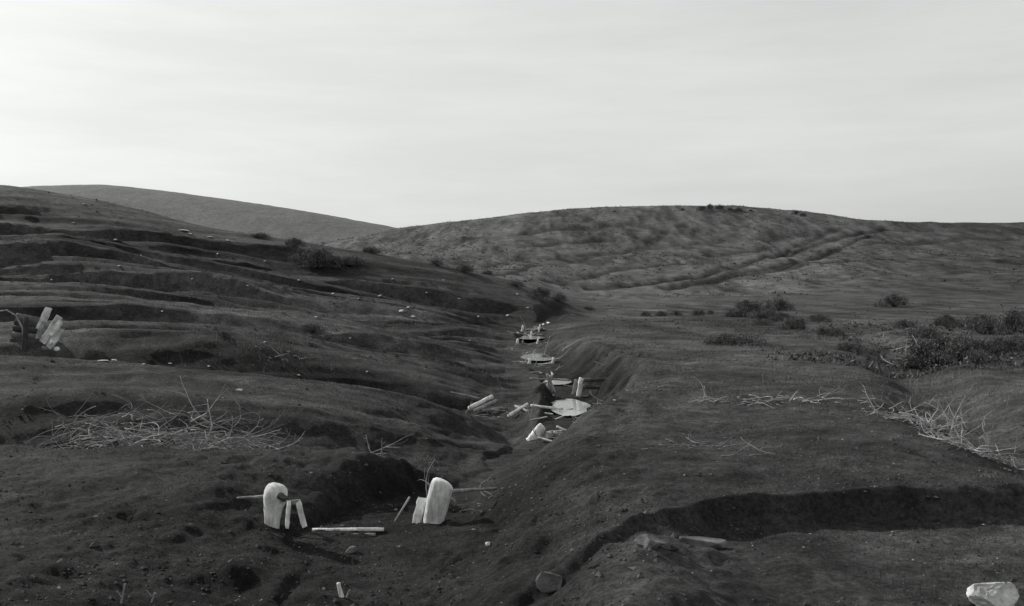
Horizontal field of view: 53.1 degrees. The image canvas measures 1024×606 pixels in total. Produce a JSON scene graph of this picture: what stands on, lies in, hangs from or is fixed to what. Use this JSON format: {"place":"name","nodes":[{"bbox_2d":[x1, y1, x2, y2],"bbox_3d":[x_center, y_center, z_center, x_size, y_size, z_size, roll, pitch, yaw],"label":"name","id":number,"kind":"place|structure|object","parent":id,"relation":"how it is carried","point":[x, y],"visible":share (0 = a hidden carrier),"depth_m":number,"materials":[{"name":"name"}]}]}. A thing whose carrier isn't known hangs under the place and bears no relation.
{"place":"outdoors","nodes":[
{"label":"outdoors","id":0,"kind":"place"},
{"bbox_2d":[0,184,1023,605],"bbox_3d":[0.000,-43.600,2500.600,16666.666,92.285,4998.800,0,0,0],"label":"hillside terrain","id":1,"kind":"structure","parent":0,"point":[140,228],"depth_m":14.98,"materials":[{"name":"grey plant"}]},
{"bbox_2d":[0,307,63,350],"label":"check dam","id":2,"kind":"structure","parent":1,"relation":"on","point":[27,329],"depth_m":21.59,"materials":[{"name":"grey wood"}]},
{"bbox_2d":[117,583,125,602],"bbox_3d":[-2.489,1.863,6.509,0.070,0.162,0.020,0,0,17],"label":"broken stake","id":3,"kind":"object","parent":1,"relation":"on","point":[122,596],"visible":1,"depth_m":6.50,"materials":[{"name":"grey wood"}]},
{"bbox_2d":[146,590,155,602],"bbox_3d":[-2.388,1.954,6.760,0.070,0.114,0.020,0,0,17],"label":"broken stake","id":4,"kind":"object","parent":1,"relation":"on","point":[151,596],"visible":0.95,"depth_m":6.75,"materials":[{"name":"grey wood"}]},
{"bbox_2d":[20,377,300,450],"bbox_3d":[-4.308,1.695,13.068,4.226,1.593,2.332,0,0,0],"label":"brush pile","id":5,"kind":"object","parent":1,"relation":"on","point":[107,439],"visible":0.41,"depth_m":13.10,"materials":[{"name":"grey wood"}]},
{"bbox_2d":[46,377,304,450],"bbox_3d":[-4.329,1.786,12.927,3.780,1.642,1.852,0,0,0],"label":"brush pile","id":6,"kind":"object","parent":1,"relation":"on","point":[154,438],"visible":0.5,"depth_m":12.99,"materials":[{"name":"grey wood"}]},
{"bbox_2d":[179,436,211,450],"bbox_3d":[-3.943,1.824,12.867,0.462,0.410,0.564,0,0,0],"label":"dead sapling","id":7,"kind":"object","parent":1,"relation":"on","point":[193,447],"visible":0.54,"depth_m":12.74,"materials":[{"name":"grey wood"}]},
{"bbox_2d":[217,330,230,336],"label":"shrub","id":8,"kind":"object","parent":1,"relation":"on","point":[224,334],"visible":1,"depth_m":22.73,"materials":[{"name":"grey plant"}]},
{"bbox_2d":[249,232,270,237],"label":"shrub","id":9,"kind":"object","parent":1,"relation":"on","point":[259,235],"visible":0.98,"depth_m":71.60,"materials":[{"name":"grey plant"}]},
{"bbox_2d":[283,236,307,246],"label":"shrub","id":10,"kind":"object","parent":1,"relation":"on","point":[297,241],"visible":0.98,"depth_m":69.41,"materials":[{"name":"grey plant"}]},
{"bbox_2d":[255,343,354,359],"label":"fallen branches","id":11,"kind":"object","parent":1,"relation":"on","point":[287,353],"visible":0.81,"depth_m":22.14,"materials":[{"name":"grey wood"}]},
{"bbox_2d":[299,322,326,333],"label":"shrub","id":12,"kind":"object","parent":1,"relation":"on","point":[315,327],"visible":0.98,"depth_m":31.60,"materials":[{"name":"grey plant"}]},
{"bbox_2d":[289,244,341,268],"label":"shrub","id":13,"kind":"object","parent":1,"relation":"on","point":[323,255],"visible":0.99,"depth_m":66.46,"materials":[{"name":"grey plant"}]},
{"bbox_2d":[327,257,346,267],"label":"shrub","id":14,"kind":"object","parent":1,"relation":"on","point":[342,263],"visible":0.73,"depth_m":67.28,"materials":[{"name":"black plant"}]},
{"bbox_2d":[337,582,349,597],"bbox_3d":[-1.190,2.046,7.230,0.096,0.147,0.046,0,0,-17],"label":"broken stake","id":15,"kind":"object","parent":1,"relation":"on","point":[340,592],"visible":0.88,"depth_m":7.22,"materials":[{"name":"grey wood"}]},
{"bbox_2d":[345,546,356,553],"bbox_3d":[-1.344,2.049,8.480,0.105,0.066,0.083,0,0,-41],"label":"stone","id":16,"kind":"object","parent":1,"relation":"on","point":[351,549],"visible":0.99,"depth_m":8.45,"materials":[{"name":"grey stone"}]},
{"bbox_2d":[340,256,367,265],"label":"shrub","id":17,"kind":"object","parent":1,"relation":"on","point":[350,260],"visible":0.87,"depth_m":67.81,"materials":[{"name":"grey plant"}]},
{"bbox_2d":[237,477,497,535],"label":"check dam","id":18,"kind":"structure","parent":1,"relation":"on","point":[436,501],"depth_m":9.16,"materials":[{"name":"white wood"}]},
{"bbox_2d":[362,246,382,253],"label":"shrub","id":19,"kind":"object","parent":1,"relation":"on","point":[370,249],"visible":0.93,"depth_m":73.46,"materials":[{"name":"grey plant"}]},
{"bbox_2d":[363,434,415,473],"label":"fallen branches","id":20,"kind":"object","parent":1,"relation":"on","point":[382,449],"visible":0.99,"depth_m":11.17,"materials":[{"name":"grey wood"}]},
{"bbox_2d":[415,459,456,502],"bbox_3d":[-0.779,1.829,10.346,0.383,0.472,0.783,0,0,-12],"label":"dead sapling","id":21,"kind":"object","parent":1,"relation":"on","point":[427,483],"visible":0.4,"depth_m":10.37,"materials":[{"name":"grey wood"}]},
{"bbox_2d":[428,259,443,265],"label":"shrub","id":22,"kind":"object","parent":1,"relation":"on","point":[434,262],"visible":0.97,"depth_m":72.63,"materials":[{"name":"grey plant"}]},
{"bbox_2d":[454,264,474,271],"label":"shrub","id":23,"kind":"object","parent":1,"relation":"on","point":[466,269],"visible":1,"depth_m":72.05,"materials":[{"name":"grey plant"}]},
{"bbox_2d":[450,392,502,412],"bbox_3d":[-0.718,2.054,21.278,1.053,0.418,0.508,0,0,-15],"label":"log stack","id":24,"kind":"object","parent":1,"relation":"on","point":[481,402],"visible":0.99,"depth_m":21.30,"materials":[{"name":"grey wood"}]},
{"bbox_2d":[481,270,491,274],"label":"shrub","id":25,"kind":"object","parent":1,"relation":"on","point":[488,272],"visible":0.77,"depth_m":147.09,"materials":[{"name":"grey plant"}]},
{"bbox_2d":[459,474,516,513],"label":"fallen branches","id":26,"kind":"object","parent":1,"relation":"on","point":[478,504],"visible":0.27,"depth_m":10.33,"materials":[{"name":"grey wood"}]},
{"bbox_2d":[466,397,530,418],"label":"fallen branches","id":27,"kind":"object","parent":1,"relation":"on","point":[492,414],"visible":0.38,"depth_m":20.97,"materials":[{"name":"grey wood"}]},
{"bbox_2d":[0,341,1023,605],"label":"soil clods","id":28,"kind":"object","parent":1,"relation":"on","point":[452,601],"visible":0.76,"depth_m":7.81,"materials":[{"name":"grey soil"}]},
{"bbox_2d":[3,185,1021,378],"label":"scrub","id":29,"kind":"object","parent":1,"relation":"on","point":[397,356],"visible":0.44,"depth_m":45.74,"materials":[{"name":"grey plant"}]},
{"bbox_2d":[509,280,524,286],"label":"shrub","id":30,"kind":"object","parent":1,"relation":"on","point":[515,284],"visible":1,"depth_m":71.15,"materials":[{"name":"grey plant"}]},
{"bbox_2d":[516,338,542,343],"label":"check dam","id":31,"kind":"structure","parent":1,"relation":"on","point":[537,342],"depth_m":41.97,"materials":[{"name":"grey wood"}]},
{"bbox_2d":[519,336,542,338],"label":"water pool","id":32,"kind":"structure","parent":1,"relation":"on","point":[529,337],"depth_m":44.78,"materials":[{"name":"grey liquid"}]},
{"bbox_2d":[521,324,543,331],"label":"check dam","id":33,"kind":"structure","parent":1,"relation":"on","point":[539,329],"depth_m":51.97,"materials":[{"name":"grey wood"}]},
{"bbox_2d":[520,354,552,360],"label":"water pool","id":34,"kind":"structure","parent":1,"relation":"on","point":[534,357],"depth_m":34.85,"materials":[{"name":"grey liquid"}]},
{"bbox_2d":[525,285,550,299],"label":"shrub","id":35,"kind":"object","parent":1,"relation":"on","point":[542,293],"visible":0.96,"depth_m":68.61,"materials":[{"name":"grey plant"}]},
{"bbox_2d":[519,322,563,441],"bbox_3d":[1.095,1.712,39.087,1.555,1.158,45.563,0,0,1],"label":"driftwood debris","id":36,"kind":"object","parent":1,"relation":"on","point":[545,439],"visible":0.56,"depth_m":20.59,"materials":[{"name":"grey wood"}]},
{"bbox_2d":[528,357,558,363],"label":"check dam","id":37,"kind":"structure","parent":1,"relation":"on","point":[552,361],"depth_m":32.97,"materials":[{"name":"grey wood"}]},
{"bbox_2d":[507,318,580,373],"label":"fallen branches","id":38,"kind":"object","parent":1,"relation":"on","point":[541,345],"visible":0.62,"depth_m":35.31,"materials":[{"name":"grey wood"}]},
{"bbox_2d":[526,423,565,440],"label":"check dam","id":39,"kind":"structure","parent":1,"relation":"on","point":[539,428],"depth_m":16.96,"materials":[{"name":"grey wood"}]},
{"bbox_2d":[535,571,562,593],"bbox_3d":[0.289,1.795,6.614,0.177,0.112,0.396,9,-1,39],"label":"slab rock","id":40,"kind":"object","parent":1,"relation":"on","point":[548,582],"visible":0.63,"depth_m":6.53,"materials":[{"name":"grey stone"}]},
{"bbox_2d":[544,380,570,384],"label":"water pool","id":41,"kind":"structure","parent":1,"relation":"on","point":[555,382],"depth_m":27.71,"materials":[{"name":"grey liquid"}]},
{"bbox_2d":[513,323,604,431],"bbox_3d":[1.253,1.736,38.756,2.647,1.166,44.203,0,0,0],"label":"driftwood debris","id":42,"kind":"object","parent":1,"relation":"on","point":[561,384],"visible":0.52,"depth_m":24.01,"materials":[{"name":"grey wood"}]},
{"bbox_2d":[551,292,567,301],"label":"shrub","id":43,"kind":"object","parent":1,"relation":"on","point":[559,296],"visible":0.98,"depth_m":72.65,"materials":[{"name":"grey plant"}]},
{"bbox_2d":[529,373,606,397],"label":"check dam","id":44,"kind":"structure","parent":1,"relation":"on","point":[550,385],"depth_m":24.18,"materials":[{"name":"grey wood"}]},
{"bbox_2d":[551,399,590,415],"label":"water pool","id":45,"kind":"structure","parent":1,"relation":"on","point":[577,405],"depth_m":22.00,"materials":[{"name":"grey liquid"}]},
{"bbox_2d":[583,306,594,310],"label":"shrub","id":46,"kind":"object","parent":1,"relation":"on","point":[590,308],"visible":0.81,"depth_m":76.73,"materials":[{"name":"grey plant"}]},
{"bbox_2d":[526,385,676,437],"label":"fallen branches","id":47,"kind":"object","parent":1,"relation":"on","point":[570,415],"visible":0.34,"depth_m":16.46,"materials":[{"name":"grey wood"}]},
{"bbox_2d":[639,311,650,315],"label":"shrub","id":48,"kind":"object","parent":1,"relation":"on","point":[646,313],"visible":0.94,"depth_m":66.31,"materials":[{"name":"grey plant"}]},
{"bbox_2d":[634,534,668,548],"bbox_3d":[0.883,1.510,6.468,0.188,0.104,0.171,0,0,-32],"label":"flat rock","id":49,"kind":"object","parent":1,"relation":"on","point":[646,541],"visible":0.91,"depth_m":6.41,"materials":[{"name":"grey stone"}]},
{"bbox_2d":[653,310,668,315],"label":"shrub","id":50,"kind":"object","parent":1,"relation":"on","point":[661,313],"visible":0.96,"depth_m":65.77,"materials":[{"name":"grey plant"}]},
{"bbox_2d":[318,205,1023,299],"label":"hill scrub","id":51,"kind":"object","parent":1,"relation":"on","point":[778,295],"visible":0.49,"depth_m":217.50,"materials":[{"name":"black plant"}]},
{"bbox_2d":[671,311,681,314],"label":"shrub","id":52,"kind":"object","parent":1,"relation":"on","point":[676,312],"visible":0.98,"depth_m":67.65,"materials":[{"name":"grey plant"}]},
{"bbox_2d":[691,309,704,315],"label":"shrub","id":53,"kind":"object","parent":1,"relation":"on","point":[702,312],"visible":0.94,"depth_m":67.08,"materials":[{"name":"grey plant"}]},
{"bbox_2d":[679,536,727,549],"bbox_3d":[1.316,1.662,7.062,0.370,0.101,0.184,3,-7,-9],"label":"flat rock","id":54,"kind":"object","parent":1,"relation":"on","point":[700,541],"visible":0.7,"depth_m":7.00,"materials":[{"name":"grey stone"}]},
{"bbox_2d":[685,377,728,402],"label":"fallen branches","id":55,"kind":"object","parent":1,"relation":"on","point":[706,399],"visible":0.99,"depth_m":13.91,"materials":[{"name":"grey wood"}]},
{"bbox_2d":[644,429,774,456],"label":"fallen branches","id":56,"kind":"object","parent":1,"relation":"on","point":[694,446],"visible":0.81,"depth_m":10.12,"materials":[{"name":"grey wood"}]},
{"bbox_2d":[703,337,724,343],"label":"shrub","id":57,"kind":"object","parent":1,"relation":"on","point":[712,340],"visible":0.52,"depth_m":29.76,"materials":[{"name":"grey plant"}]},
{"bbox_2d":[715,204,723,208],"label":"shrub","id":58,"kind":"object","parent":1,"relation":"on","point":[719,207],"visible":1,"depth_m":305.42,"materials":[{"name":"grey plant"}]},
{"bbox_2d":[722,310,742,316],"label":"shrub","id":59,"kind":"object","parent":1,"relation":"on","point":[734,314],"visible":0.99,"depth_m":63.70,"materials":[{"name":"grey plant"}]},
{"bbox_2d":[700,332,769,345],"bbox_3d":[6.373,1.028,29.435,1.986,0.418,1.893,0,0,18],"label":"shrub","id":60,"kind":"object","parent":1,"relation":"on","point":[733,339],"visible":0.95,"depth_m":29.32,"materials":[{"name":"grey plant"}]},
{"bbox_2d":[723,297,764,316],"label":"shrub","id":61,"kind":"object","parent":1,"relation":"on","point":[748,308],"visible":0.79,"depth_m":64.36,"materials":[{"name":"grey plant"}]},
{"bbox_2d":[746,308,778,318],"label":"shrub","id":62,"kind":"object","parent":1,"relation":"on","point":[765,314],"visible":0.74,"depth_m":60.46,"materials":[{"name":"grey plant"}]},
{"bbox_2d":[753,318,773,325],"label":"shrub","id":63,"kind":"object","parent":1,"relation":"on","point":[765,321],"visible":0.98,"depth_m":48.90,"materials":[{"name":"grey plant"}]},
{"bbox_2d":[761,296,794,310],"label":"shrub","id":64,"kind":"object","parent":1,"relation":"on","point":[780,304],"visible":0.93,"depth_m":78.57,"materials":[{"name":"grey plant"}]},
{"bbox_2d":[769,312,791,320],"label":"shrub","id":65,"kind":"object","parent":1,"relation":"on","point":[781,315],"visible":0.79,"depth_m":56.72,"materials":[{"name":"grey plant"}]},
{"bbox_2d":[777,316,807,329],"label":"shrub","id":66,"kind":"object","parent":1,"relation":"on","point":[793,323],"visible":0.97,"depth_m":43.78,"materials":[{"name":"grey plant"}]},
{"bbox_2d":[807,313,833,321],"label":"shrub","id":67,"kind":"object","parent":1,"relation":"on","point":[818,318],"visible":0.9,"depth_m":53.95,"materials":[{"name":"grey plant"}]},
{"bbox_2d":[815,325,850,335],"bbox_3d":[11.579,1.006,36.942,1.242,0.436,1.264,0,0,-31],"label":"shrub","id":68,"kind":"object","parent":1,"relation":"on","point":[832,330],"visible":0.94,"depth_m":36.84,"materials":[{"name":"grey plant"}]},
{"bbox_2d":[727,376,974,428],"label":"fallen branches","id":69,"kind":"object","parent":1,"relation":"on","point":[793,398],"visible":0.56,"depth_m":13.89,"materials":[{"name":"grey wood"}]},
{"bbox_2d":[834,341,869,350],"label":"shrub","id":70,"kind":"object","parent":1,"relation":"on","point":[849,345],"visible":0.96,"depth_m":26.58,"materials":[{"name":"grey plant"}]},
{"bbox_2d":[841,331,917,366],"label":"fallen branches","id":71,"kind":"object","parent":1,"relation":"on","point":[890,343],"visible":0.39,"depth_m":30.29,"materials":[{"name":"grey wood"}]},
{"bbox_2d":[872,292,914,306],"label":"shrub","id":72,"kind":"object","parent":1,"relation":"on","point":[893,299],"visible":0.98,"depth_m":86.44,"materials":[{"name":"grey plant"}]},
{"bbox_2d":[764,316,1023,378],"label":"scrub thicket","id":73,"kind":"object","parent":1,"relation":"on","point":[849,359],"visible":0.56,"depth_m":23.45,"materials":[{"name":"black plant"}]},
{"bbox_2d":[889,318,919,327],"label":"shrub","id":74,"kind":"object","parent":1,"relation":"on","point":[903,322],"visible":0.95,"depth_m":45.52,"materials":[{"name":"grey plant"}]},
{"bbox_2d":[896,354,924,368],"bbox_3d":[9.133,1.321,23.376,0.680,0.394,0.668,0,0,18],"label":"shrub","id":75,"kind":"object","parent":1,"relation":"on","point":[910,366],"visible":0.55,"depth_m":23.29,"materials":[{"name":"grey plant"}]},
{"bbox_2d":[907,450,917,455],"bbox_3d":[3.710,1.400,9.505,0.108,0.076,0.108,0,0,24],"label":"stone","id":76,"kind":"object","parent":1,"relation":"on","point":[913,452],"visible":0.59,"depth_m":9.47,"materials":[{"name":"grey stone"}]},
{"bbox_2d":[905,326,942,338],"bbox_3d":[13.673,0.966,34.055,1.147,0.460,1.167,0,0,30],"label":"shrub","id":77,"kind":"object","parent":1,"relation":"on","point":[924,331],"visible":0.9,"depth_m":33.88,"materials":[{"name":"grey plant"}]},
{"bbox_2d":[899,331,971,367],"bbox_3d":[9.440,1.034,22.766,1.491,0.854,1.574,0,0,-37],"label":"shrub","id":78,"kind":"object","parent":1,"relation":"on","point":[936,348],"visible":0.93,"depth_m":22.56,"materials":[{"name":"grey plant"}]},
{"bbox_2d":[858,380,1023,470],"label":"fallen branches","id":79,"kind":"object","parent":1,"relation":"on","point":[982,451],"visible":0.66,"depth_m":10.90,"materials":[{"name":"grey wood"}]},
{"bbox_2d":[926,313,964,327],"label":"shrub","id":80,"kind":"object","parent":1,"relation":"on","point":[948,320],"visible":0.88,"depth_m":45.58,"materials":[{"name":"grey plant"}]},
{"bbox_2d":[925,385,989,433],"bbox_3d":[5.625,1.368,12.996,0.519,0.722,1.071,0,0,-8],"label":"dead sapling","id":81,"kind":"object","parent":1,"relation":"on","point":[954,420],"visible":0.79,"depth_m":12.93,"materials":[{"name":"grey wood"}]},
{"bbox_2d":[945,333,987,353],"bbox_3d":[11.766,1.059,26.433,1.114,0.582,1.134,0,0,38],"label":"shrub","id":82,"kind":"object","parent":1,"relation":"on","point":[971,341],"visible":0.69,"depth_m":26.32,"materials":[{"name":"grey plant"}]},
{"bbox_2d":[961,349,998,362],"bbox_3d":[9.918,1.127,21.724,0.732,0.331,0.745,0,0,14],"label":"shrub","id":83,"kind":"object","parent":1,"relation":"on","point":[972,356],"visible":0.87,"depth_m":21.60,"materials":[{"name":"grey plant"}]},
{"bbox_2d":[958,313,1012,334],"bbox_3d":[17.345,0.740,37.585,1.728,0.942,1.824,0,0,9],"label":"shrub","id":84,"kind":"object","parent":1,"relation":"on","point":[974,323],"visible":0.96,"depth_m":37.28,"materials":[{"name":"grey plant"}]},
{"bbox_2d":[966,582,1018,605],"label":"pale boulder","id":85,"kind":"object","parent":1,"relation":"on","point":[994,594],"visible":1,"depth_m":5.79,"materials":[{"name":"grey stone"}]},
{"bbox_2d":[973,335,1023,355],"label":"shrub","id":86,"kind":"object","parent":1,"relation":"on","point":[1004,344],"visible":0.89,"depth_m":25.90,"materials":[{"name":"grey plant"}]},
{"bbox_2d":[992,306,1023,333],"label":"shrub","id":87,"kind":"object","parent":1,"relation":"on","point":[1013,318],"visible":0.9,"depth_m":40.65,"materials":[{"name":"grey plant"}]},
{"bbox_2d":[1005,333,1023,350],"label":"shrub","id":88,"kind":"object","parent":1,"relation":"on","point":[1020,338],"visible":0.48,"depth_m":27.32,"materials":[{"name":"grey plant"}]},
{"bbox_2d":[0,318,1023,605],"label":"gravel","id":89,"kind":"structure","parent":0,"point":[544,434],"depth_m":8.60,"materials":[{"name":"grey gravel"}]},
{"bbox_2d":[0,0,1023,227],"label":"sky","id":90,"kind":"structure","parent":0,"point":[392,113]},
{"bbox_2d":[507,403,562,417],"bbox_3d":[0.480,2.170,20.699,1.149,0.255,0.824,0,0,0],"label":"fallen pole frame","id":91,"kind":"object","parent":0,"point":[519,408],"visible":0.84,"depth_m":20.90,"materials":[{"name":"grey wood"}]}
]}

